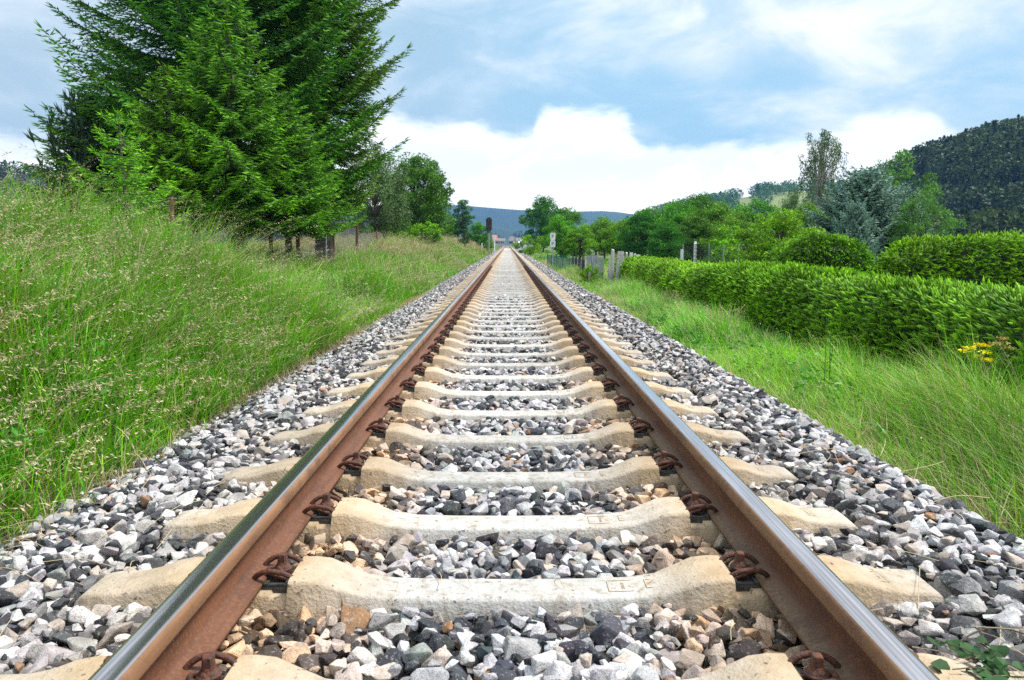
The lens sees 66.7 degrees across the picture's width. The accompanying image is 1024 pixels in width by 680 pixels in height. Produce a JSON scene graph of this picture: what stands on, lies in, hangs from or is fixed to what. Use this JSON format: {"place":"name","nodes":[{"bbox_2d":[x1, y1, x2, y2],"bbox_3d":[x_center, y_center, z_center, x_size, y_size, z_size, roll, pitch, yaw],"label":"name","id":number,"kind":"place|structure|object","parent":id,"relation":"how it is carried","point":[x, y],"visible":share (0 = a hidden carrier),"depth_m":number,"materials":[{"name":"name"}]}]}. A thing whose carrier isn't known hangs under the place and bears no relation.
{"place":"outdoors","nodes":[
{"label":"outdoors","id":0,"kind":"place"},
{"bbox_2d":[1,173,370,243],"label":"hill","id":1,"kind":"structure","parent":0,"point":[32,182],"depth_m":327.68,"materials":[{"name":"plant"}]},
{"bbox_2d":[0,160,372,242],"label":"hillside wood","id":2,"kind":"object","parent":1,"relation":"on","point":[23,173],"visible":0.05,"depth_m":342.42,"materials":[{"name":"green plant"}]},
{"bbox_2d":[0,143,404,543],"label":"grass","id":3,"kind":"structure","parent":0,"point":[141,266],"depth_m":5.26,"materials":[{"name":"plant"}]},
{"bbox_2d":[349,215,548,244],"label":"hill","id":4,"kind":"structure","parent":0,"point":[506,234],"depth_m":1044.82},
{"bbox_2d":[373,205,633,234],"bbox_3d":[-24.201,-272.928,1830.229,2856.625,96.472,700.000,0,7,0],"label":"hill","id":5,"kind":"structure","parent":0,"point":[507,219],"depth_m":1727.25,"materials":[{"name":"blue"}]},
{"bbox_2d":[0,245,1021,548],"bbox_3d":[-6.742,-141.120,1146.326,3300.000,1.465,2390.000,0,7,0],"label":"ground","id":6,"kind":"structure","parent":0,"point":[70,495],"depth_m":4.08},
{"bbox_2d":[23,87,131,225],"bbox_3d":[-10.204,-3.654,18.578,2.293,4.713,2.092,0,7,0],"label":"pine tree","id":7,"kind":"object","parent":6,"relation":"on","point":[77,155],"visible":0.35,"depth_m":18.17,"materials":[{"name":"green plant"}]},
{"bbox_2d":[0,60,170,229],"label":"spruce tree","id":8,"kind":"object","parent":6,"relation":"on","point":[60,162],"visible":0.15,"depth_m":18.42,"materials":[{"name":"green plant"}]},
{"bbox_2d":[67,108,190,245],"bbox_3d":[-6.203,-1.928,12.540,2.340,3.504,2.639,0,7,2],"label":"young spruce","id":9,"kind":"object","parent":6,"relation":"on","point":[136,181],"visible":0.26,"depth_m":12.22,"materials":[{"name":"green plant"}]},
{"bbox_2d":[95,61,254,249],"bbox_3d":[-7.218,-3.390,16.623,3.138,4.944,3.266,0,7,-4],"label":"spruce tree","id":10,"kind":"object","parent":6,"relation":"on","point":[154,117],"visible":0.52,"depth_m":16.20,"materials":[{"name":"green plant"}]},
{"bbox_2d":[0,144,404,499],"bbox_3d":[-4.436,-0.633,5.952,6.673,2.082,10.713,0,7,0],"label":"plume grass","id":11,"kind":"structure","parent":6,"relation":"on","point":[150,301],"depth_m":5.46,"materials":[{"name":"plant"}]},
{"bbox_2d":[24,0,410,260],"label":"spruce tree","id":12,"kind":"object","parent":6,"relation":"on","point":[169,21],"visible":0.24,"depth_m":19.21,"materials":[{"name":"green plant"}]},
{"bbox_2d":[0,285,439,562],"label":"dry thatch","id":13,"kind":"object","parent":6,"relation":"on","point":[8,533],"visible":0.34,"depth_m":4.16,"materials":[{"name":"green plant"}]},
{"bbox_2d":[126,0,340,264],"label":"spruce tree","id":14,"kind":"object","parent":6,"relation":"on","point":[242,168],"visible":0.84,"depth_m":16.55,"materials":[{"name":"green plant"}]},
{"bbox_2d":[168,196,386,266],"bbox_3d":[-5.960,-3.057,26.644,1.497,2.293,23.415,0,7,0],"label":"wire fence","id":15,"kind":"object","parent":6,"relation":"on","point":[171,209],"visible":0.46,"depth_m":20.29,"materials":[{"name":"metal"}]},
{"bbox_2d":[209,86,365,265],"bbox_3d":[-5.133,-3.424,17.918,3.562,4.645,3.424,-1,7,-11],"label":"spruce tree","id":16,"kind":"object","parent":6,"relation":"on","point":[321,217],"visible":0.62,"depth_m":17.46,"materials":[{"name":"green plant"}]},
{"bbox_2d":[188,238,441,334],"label":"grass","id":17,"kind":"structure","parent":6,"relation":"on","point":[379,301],"depth_m":14.81,"materials":[{"name":"plant"}]},
{"bbox_2d":[242,0,412,264],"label":"spruce tree","id":18,"kind":"object","parent":6,"relation":"on","point":[366,84],"visible":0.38,"depth_m":21.17,"materials":[{"name":"green plant"}]},
{"bbox_2d":[210,227,483,286],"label":"grass","id":19,"kind":"structure","parent":6,"relation":"on","point":[447,260],"depth_m":29.04,"materials":[{"name":"plant"}]},
{"bbox_2d":[337,140,412,241],"bbox_3d":[-6.257,-6.516,35.606,3.211,5.074,3.568,3,7,20],"label":"birch tree","id":20,"kind":"object","parent":6,"relation":"on","point":[383,183],"visible":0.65,"depth_m":35.33,"materials":[{"name":"green plant"}]},
{"bbox_2d":[364,218,419,241],"bbox_3d":[-5.766,-5.074,37.522,2.386,1.741,2.464,6,9,41],"label":"garden bush","id":21,"kind":"object","parent":6,"relation":"on","point":[411,229],"visible":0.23,"depth_m":37.38,"materials":[{"name":"green plant"}]},
{"bbox_2d":[373,152,456,235],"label":"broadleaf tree","id":22,"kind":"object","parent":6,"relation":"on","point":[432,195],"visible":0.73,"depth_m":41.52,"materials":[{"name":"green plant"}]},
{"bbox_2d":[402,221,443,244],"bbox_3d":[-4.456,-5.291,39.682,2.370,1.495,2.295,2,7,16],"label":"garden bush","id":23,"kind":"object","parent":6,"relation":"on","point":[433,235],"visible":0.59,"depth_m":39.30,"materials":[{"name":"green plant"}]},
{"bbox_2d":[440,218,457,237],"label":"broadleaf tree","id":24,"kind":"object","parent":6,"relation":"on","point":[449,231],"visible":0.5,"depth_m":73.74,"materials":[{"name":"green plant"}]},
{"bbox_2d":[451,199,475,246],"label":"young tree","id":25,"kind":"object","parent":6,"relation":"on","point":[464,216],"visible":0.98,"depth_m":61.15,"materials":[{"name":"green plant"}]},
{"bbox_2d":[443,234,498,258],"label":"grass","id":26,"kind":"structure","parent":6,"relation":"on","point":[472,245],"depth_m":69.78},
{"bbox_2d":[466,221,490,245],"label":"broadleaf tree","id":27,"kind":"object","parent":6,"relation":"on","point":[477,231],"visible":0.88,"depth_m":86.63,"materials":[{"name":"green plant"}]},
{"bbox_2d":[486,217,491,254],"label":"railway signal","id":28,"kind":"object","parent":6,"relation":"on","point":[488,224],"visible":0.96,"depth_m":71.19,"materials":[{"name":"metal"}]},
{"bbox_2d":[0,208,1018,505],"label":"leafy weeds","id":29,"kind":"object","parent":6,"relation":"on","point":[40,430],"visible":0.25,"depth_m":6.34,"materials":[{"name":"green plant"}]},
{"bbox_2d":[68,246,975,679],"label":"track bed","id":30,"kind":"object","parent":6,"relation":"on","point":[470,672],"visible":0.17,"depth_m":2.04,"materials":[{"name":"gravel"}]},
{"bbox_2d":[407,317,607,328],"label":"concrete sleeper","id":31,"kind":"object","parent":30,"relation":"on","point":[466,324],"visible":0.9,"depth_m":9.26,"materials":[{"name":"concrete"}]},
{"bbox_2d":[424,305,590,314],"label":"concrete sleeper","id":32,"kind":"object","parent":30,"relation":"on","point":[474,311],"visible":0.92,"depth_m":11.05,"materials":[{"name":"concrete"}]},
{"bbox_2d":[446,288,568,295],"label":"concrete sleeper","id":33,"kind":"object","parent":30,"relation":"on","point":[485,293],"visible":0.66,"depth_m":15.22,"materials":[{"name":"concrete"}]},
{"bbox_2d":[361,351,654,370],"bbox_3d":[-0.025,0.223,6.370,2.434,0.264,0.252,0,7,0],"label":"concrete sleeper","id":34,"kind":"object","parent":30,"relation":"on","point":[445,362],"visible":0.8,"depth_m":6.29,"materials":[{"name":"concrete"}]},
{"bbox_2d":[413,313,602,323],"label":"concrete sleeper","id":35,"kind":"object","parent":30,"relation":"on","point":[544,320],"visible":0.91,"depth_m":9.86,"materials":[{"name":"concrete"}]},
{"bbox_2d":[436,297,579,304],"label":"concrete sleeper","id":36,"kind":"object","parent":30,"relation":"on","point":[485,303],"visible":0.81,"depth_m":12.84,"materials":[{"name":"concrete"}]},
{"bbox_2d":[88,247,504,679],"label":"steel rail","id":37,"kind":"object","parent":36,"relation":"on","point":[203,606],"visible":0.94,"depth_m":2.15,"materials":[{"name":"metal"}]},
{"bbox_2d":[509,246,939,679],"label":"steel rail","id":38,"kind":"object","parent":36,"relation":"on","point":[818,603],"visible":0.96,"depth_m":2.15,"materials":[{"name":"metal"}]},
{"bbox_2d":[442,292,573,299],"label":"concrete sleeper","id":39,"kind":"object","parent":30,"relation":"on","point":[488,298],"visible":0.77,"depth_m":14.03,"materials":[{"name":"concrete"}]},
{"bbox_2d":[218,451,798,503],"bbox_3d":[-0.007,0.602,3.303,2.434,0.264,0.252,0,7,0],"label":"concrete sleeper","id":40,"kind":"object","parent":30,"relation":"on","point":[372,472],"visible":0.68,"depth_m":3.23,"materials":[{"name":"concrete"}]},
{"bbox_2d":[384,334,632,349],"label":"concrete sleeper","id":41,"kind":"object","parent":30,"relation":"on","point":[455,343],"visible":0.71,"depth_m":7.48,"materials":[{"name":"concrete"}]},
{"bbox_2d":[402,322,614,334],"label":"concrete sleeper","id":42,"kind":"object","parent":30,"relation":"on","point":[553,329],"visible":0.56,"depth_m":8.67,"materials":[{"name":"concrete"}]},
{"bbox_2d":[420,309,596,318],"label":"concrete sleeper","id":43,"kind":"object","parent":30,"relation":"on","point":[543,315],"visible":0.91,"depth_m":10.45,"materials":[{"name":"concrete"}]},
{"bbox_2d":[429,302,587,310],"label":"concrete sleeper","id":44,"kind":"object","parent":30,"relation":"on","point":[485,309],"visible":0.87,"depth_m":11.64,"materials":[{"name":"concrete"}]},
{"bbox_2d":[439,294,577,302],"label":"concrete sleeper","id":45,"kind":"object","parent":30,"relation":"on","point":[531,300],"visible":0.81,"depth_m":13.43,"materials":[{"name":"concrete"}]},
{"bbox_2d":[450,287,566,293],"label":"concrete sleeper","id":46,"kind":"object","parent":30,"relation":"on","point":[483,290],"visible":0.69,"depth_m":15.81,"materials":[{"name":"concrete"}]},
{"bbox_2d":[452,285,564,291],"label":"concrete sleeper","id":47,"kind":"object","parent":30,"relation":"on","point":[509,290],"visible":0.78,"depth_m":16.41,"materials":[{"name":"concrete"}]},
{"bbox_2d":[160,491,857,556],"bbox_3d":[-0.004,0.669,2.763,2.434,0.264,0.252,0,7,0],"label":"concrete sleeper","id":48,"kind":"object","parent":30,"relation":"on","point":[664,519],"visible":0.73,"depth_m":2.69,"materials":[{"name":"concrete"}]},
{"bbox_2d":[268,417,749,460],"bbox_3d":[-0.011,0.523,3.944,2.434,0.264,0.252,0,7,0],"label":"concrete sleeper","id":49,"kind":"object","parent":30,"relation":"on","point":[624,434],"visible":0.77,"depth_m":3.87,"materials":[{"name":"concrete"}]},
{"bbox_2d":[344,362,673,386],"bbox_3d":[-0.022,0.298,5.764,2.434,0.264,0.252,0,7,0],"label":"concrete sleeper","id":50,"kind":"object","parent":30,"relation":"on","point":[432,374],"visible":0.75,"depth_m":5.69,"materials":[{"name":"concrete"}]},
{"bbox_2d":[375,342,642,358],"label":"concrete sleeper","id":51,"kind":"object","parent":30,"relation":"on","point":[567,351],"visible":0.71,"depth_m":6.88,"materials":[{"name":"concrete"}]},
{"bbox_2d":[394,328,623,341],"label":"concrete sleeper","id":52,"kind":"object","parent":30,"relation":"on","point":[457,335],"visible":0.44,"depth_m":8.07,"materials":[{"name":"concrete"}]},
{"bbox_2d":[433,299,584,307],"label":"concrete sleeper","id":53,"kind":"object","parent":30,"relation":"on","point":[526,306],"visible":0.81,"depth_m":12.24,"materials":[{"name":"concrete"}]},
{"bbox_2d":[447,290,570,297],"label":"concrete sleeper","id":54,"kind":"object","parent":30,"relation":"on","point":[484,295],"visible":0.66,"depth_m":14.62,"materials":[{"name":"concrete"}]},
{"bbox_2d":[302,394,717,431],"bbox_3d":[-0.015,0.449,4.543,2.434,0.264,0.252,0,7,0],"label":"concrete sleeper","id":55,"kind":"object","parent":30,"relation":"on","point":[603,409],"visible":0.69,"depth_m":4.47,"materials":[{"name":"concrete"}]},
{"bbox_2d":[326,377,693,403],"bbox_3d":[-0.018,0.374,5.146,2.434,0.264,0.252,0,7,0],"label":"concrete sleeper","id":56,"kind":"object","parent":30,"relation":"on","point":[423,390],"visible":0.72,"depth_m":5.07,"materials":[{"name":"concrete"}]},
{"bbox_2d":[74,551,946,634],"bbox_3d":[-0.001,0.735,2.230,2.434,0.264,0.252,0,7,0],"label":"concrete sleeper","id":57,"kind":"object","parent":30,"relation":"on","point":[317,585],"visible":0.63,"depth_m":2.16,"materials":[{"name":"concrete"}]},
{"bbox_2d":[0,247,1023,679],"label":"ballast","id":58,"kind":"structure","parent":30,"relation":"on","point":[50,625],"depth_m":2.58,"materials":[{"name":"gravel"}]},
{"bbox_2d":[0,433,1023,679],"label":"weed","id":59,"kind":"object","parent":58,"relation":"on","point":[652,577],"visible":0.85,"depth_m":2.32,"materials":[{"name":"plant"}]},
{"bbox_2d":[927,636,1023,679],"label":"creeping plant","id":60,"kind":"object","parent":58,"relation":"on","point":[994,663],"visible":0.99,"depth_m":1.72,"materials":[{"name":"green plant"}]},
{"bbox_2d":[0,650,1023,679],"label":"concrete sleeper","id":61,"kind":"object","parent":30,"relation":"on","point":[771,666],"visible":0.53,"depth_m":1.70,"materials":[{"name":"concrete"}]},
{"bbox_2d":[512,235,549,254],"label":"garden bush","id":62,"kind":"object","parent":6,"relation":"on","point":[535,248],"visible":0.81,"depth_m":79.11,"materials":[{"name":"green plant"}]},
{"bbox_2d":[518,195,566,252],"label":"broadleaf tree","id":63,"kind":"object","parent":6,"relation":"on","point":[539,212],"visible":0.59,"depth_m":97.76,"materials":[{"name":"green plant"}]},
{"bbox_2d":[539,214,576,256],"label":"broadleaf tree","id":64,"kind":"object","parent":6,"relation":"on","point":[559,223],"visible":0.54,"depth_m":61.09,"materials":[{"name":"green plant"}]},
{"bbox_2d":[537,207,586,233],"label":"broadleaf tree","id":65,"kind":"object","parent":6,"relation":"on","point":[574,215],"visible":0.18,"depth_m":101.33,"materials":[{"name":"green plant"}]},
{"bbox_2d":[547,254,576,268],"bbox_3d":[2.442,-3.807,39.850,0.043,1.060,12.061,0,7,-3],"label":"garden fence","id":66,"kind":"object","parent":6,"relation":"on","point":[561,260],"visible":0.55,"depth_m":39.56,"materials":[{"name":"green metal"}]},
{"bbox_2d":[559,223,599,258],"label":"broadleaf tree","id":67,"kind":"object","parent":6,"relation":"on","point":[573,242],"visible":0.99,"depth_m":57.34,"materials":[{"name":"green plant"}]},
{"bbox_2d":[579,264,603,283],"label":"garden bush","id":68,"kind":"object","parent":6,"relation":"on","point":[585,277],"visible":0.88,"depth_m":25.33,"materials":[{"name":"green plant"}]},
{"bbox_2d":[586,255,603,279],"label":"metal gate","id":69,"kind":"structure","parent":6,"relation":"on","point":[594,260],"depth_m":26.90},
{"bbox_2d":[582,215,621,258],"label":"broadleaf tree","id":70,"kind":"object","parent":6,"relation":"on","point":[605,224],"visible":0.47,"depth_m":60.98,"materials":[{"name":"green plant"}]},
{"bbox_2d":[599,219,640,258],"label":"broadleaf tree","id":71,"kind":"object","parent":6,"relation":"on","point":[617,227],"visible":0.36,"depth_m":54.18,"materials":[{"name":"green plant"}]},
{"bbox_2d":[611,209,659,255],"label":"broadleaf tree","id":72,"kind":"object","parent":6,"relation":"on","point":[643,230],"visible":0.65,"depth_m":51.20,"materials":[{"name":"green plant"}]},
{"bbox_2d":[614,254,711,300],"bbox_3d":[4.216,-1.774,21.181,1.796,1.090,11.609,0,7,0],"label":"spruce hedge","id":73,"kind":"object","parent":6,"relation":"on","point":[667,274],"visible":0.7,"depth_m":19.13,"materials":[{"name":"plant"}]},
{"bbox_2d":[645,220,689,259],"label":"broadleaf tree","id":74,"kind":"object","parent":6,"relation":"on","point":[665,247],"visible":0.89,"depth_m":37.40,"materials":[{"name":"green plant"}]},
{"bbox_2d":[650,198,697,258],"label":"broadleaf tree","id":75,"kind":"object","parent":6,"relation":"on","point":[669,215],"visible":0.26,"depth_m":47.21,"materials":[{"name":"green plant"}]},
{"bbox_2d":[670,213,716,261],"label":"broadleaf tree","id":76,"kind":"object","parent":6,"relation":"on","point":[696,226],"visible":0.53,"depth_m":39.19,"materials":[{"name":"green plant"}]},
{"bbox_2d":[678,191,714,223],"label":"broadleaf tree","id":77,"kind":"object","parent":6,"relation":"on","point":[699,202],"visible":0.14,"depth_m":58.82,"materials":[{"name":"green plant"}]},
{"bbox_2d":[682,244,747,262],"bbox_3d":[7.569,-2.753,28.925,0.043,1.621,4.341,-3,8,-22],"label":"garden fence","id":78,"kind":"object","parent":6,"relation":"on","point":[707,250],"visible":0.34,"depth_m":29.25,"materials":[{"name":"metal"}]},
{"bbox_2d":[679,200,754,263],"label":"broadleaf tree","id":79,"kind":"object","parent":6,"relation":"on","point":[717,211],"visible":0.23,"depth_m":40.77,"materials":[{"name":"green plant"}]},
{"bbox_2d":[698,216,768,261],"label":"broadleaf tree","id":80,"kind":"object","parent":6,"relation":"on","point":[715,232],"visible":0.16,"depth_m":36.52,"materials":[{"name":"green plant"}]},
{"bbox_2d":[703,224,775,262],"bbox_3d":[10.069,-3.721,32.968,3.789,2.574,3.669,1,7,5],"label":"bush","id":81,"kind":"object","parent":6,"relation":"on","point":[720,240],"visible":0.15,"depth_m":33.00,"materials":[{"name":"green plant"}]},
{"bbox_2d":[736,198,780,235],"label":"broadleaf tree","id":82,"kind":"object","parent":6,"relation":"on","point":[763,207],"visible":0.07,"depth_m":45.12,"materials":[{"name":"green plant"}]},
{"bbox_2d":[722,208,826,261],"bbox_3d":[8.415,-2.908,24.953,3.049,2.587,3.214,-2,7,-16],"label":"broadleaf tree","id":83,"kind":"object","parent":6,"relation":"on","point":[763,244],"visible":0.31,"depth_m":24.46,"materials":[{"name":"green plant"}]},
{"bbox_2d":[777,187,813,216],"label":"broadleaf tree","id":84,"kind":"object","parent":6,"relation":"on","point":[793,201],"visible":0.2,"depth_m":59.09,"materials":[{"name":"green plant"}]},
{"bbox_2d":[774,202,831,232],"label":"broadleaf tree","id":85,"kind":"object","parent":6,"relation":"on","point":[809,206],"visible":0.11,"depth_m":42.92,"materials":[{"name":"green plant"}]},
{"bbox_2d":[593,292,1022,532],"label":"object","id":86,"kind":"object","parent":6,"relation":"on","point":[817,417],"visible":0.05,"depth_m":5.67,"materials":[{"name":"green plant"}]},
{"bbox_2d":[760,230,877,274],"bbox_3d":[7.523,-1.845,19.104,2.943,1.759,1.946,0,7,0],"label":"spruce hedge","id":87,"kind":"object","parent":6,"relation":"on","point":[810,249],"visible":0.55,"depth_m":18.53,"materials":[{"name":"plant"}]},
{"bbox_2d":[796,128,848,215],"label":"birch tree","id":88,"kind":"object","parent":6,"relation":"on","point":[820,176],"visible":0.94,"depth_m":50.79,"materials":[{"name":"green plant"}]},
{"bbox_2d":[821,316,835,395],"bbox_3d":[2.709,0.159,6.675,0.120,0.720,0.140,3,8,22],"label":"tall weed","id":89,"kind":"object","parent":6,"relation":"on","point":[831,355],"visible":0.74,"depth_m":6.67,"materials":[{"name":"green plant"}]},
{"bbox_2d":[684,253,1023,403],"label":"spruce hedge","id":90,"kind":"object","parent":6,"relation":"on","point":[873,309],"visible":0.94,"depth_m":8.00,"materials":[{"name":"plant"}]},
{"bbox_2d":[833,199,883,264],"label":"blue spruce","id":91,"kind":"object","parent":6,"relation":"on","point":[855,225],"visible":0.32,"depth_m":26.53,"materials":[{"name":"green plant"}]},
{"bbox_2d":[798,163,933,262],"bbox_3d":[14.850,-4.891,32.792,5.658,4.939,5.392,-3,8,-23],"label":"blue spruce","id":92,"kind":"object","parent":6,"relation":"on","point":[879,204],"visible":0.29,"depth_m":31.90,"materials":[{"name":"green plant"}]},
{"bbox_2d":[868,148,943,232],"bbox_3d":[18.723,-6.109,37.482,4.177,6.169,3.939,-5,9,-34],"label":"cherry tree","id":93,"kind":"object","parent":6,"relation":"on","point":[896,180],"visible":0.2,"depth_m":37.09,"materials":[{"name":"green plant"}]},
{"bbox_2d":[881,181,936,237],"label":"blue spruce","id":94,"kind":"object","parent":6,"relation":"on","point":[906,195],"visible":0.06,"depth_m":34.19,"materials":[{"name":"green plant"}]},
{"bbox_2d":[885,185,968,251],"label":"cherry tree","id":95,"kind":"object","parent":6,"relation":"on","point":[908,228],"visible":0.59,"depth_m":29.55,"materials":[{"name":"green plant"}]},
{"bbox_2d":[869,227,1023,289],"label":"spruce hedge","id":96,"kind":"object","parent":6,"relation":"on","point":[968,257],"visible":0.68,"depth_m":14.93,"materials":[{"name":"plant"}]},
{"bbox_2d":[958,343,993,408],"bbox_3d":[3.244,0.327,5.447,0.204,0.616,0.204,0,7,0],"label":"wildflower","id":97,"kind":"object","parent":6,"relation":"on","point":[983,345],"visible":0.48,"depth_m":5.43,"materials":[{"name":"yellow plant"}]},
{"bbox_2d":[986,336,1016,408],"bbox_3d":[3.392,0.298,5.443,0.197,0.661,0.145,0,7,0],"label":"wildflower","id":98,"kind":"object","parent":6,"relation":"on","point":[1004,347],"visible":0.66,"depth_m":5.41,"materials":[{"name":"green plant"}]},
{"bbox_2d":[0,0,1023,213],"label":"sky","id":99,"kind":"structure","parent":0,"point":[623,106],"materials":[{"name":"white"}]},
{"bbox_2d":[519,249,589,261],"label":"grass","id":100,"kind":"structure","parent":0,"point":[540,257],"depth_m":69.79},
{"bbox_2d":[539,259,633,291],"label":"grass","id":101,"kind":"structure","parent":0,"point":[572,274],"depth_m":29.46,"materials":[{"name":"plant"}]},
{"bbox_2d":[589,271,823,357],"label":"grass","id":102,"kind":"structure","parent":0,"point":[620,295],"depth_m":11.54,"materials":[{"name":"plant"}]},
{"bbox_2d":[673,191,815,213],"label":"hill","id":103,"kind":"structure","parent":0,"point":[774,201],"depth_m":625.44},
{"bbox_2d":[625,178,848,220],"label":"hillside trees","id":104,"kind":"object","parent":103,"relation":"on","point":[760,189],"visible":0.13,"depth_m":642.14,"materials":[{"name":"green plant"}]},
{"bbox_2d":[688,314,1023,539],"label":"grass","id":105,"kind":"structure","parent":0,"point":[946,410],"depth_m":5.08,"materials":[{"name":"plant"}]},
{"bbox_2d":[811,147,1023,248],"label":"hill","id":106,"kind":"structure","parent":0,"point":[980,181],"depth_m":258.42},
{"bbox_2d":[812,114,1023,238],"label":"hillside wood","id":107,"kind":"object","parent":106,"relation":"on","point":[955,155],"visible":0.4,"depth_m":248.93,"materials":[{"name":"green plant"}]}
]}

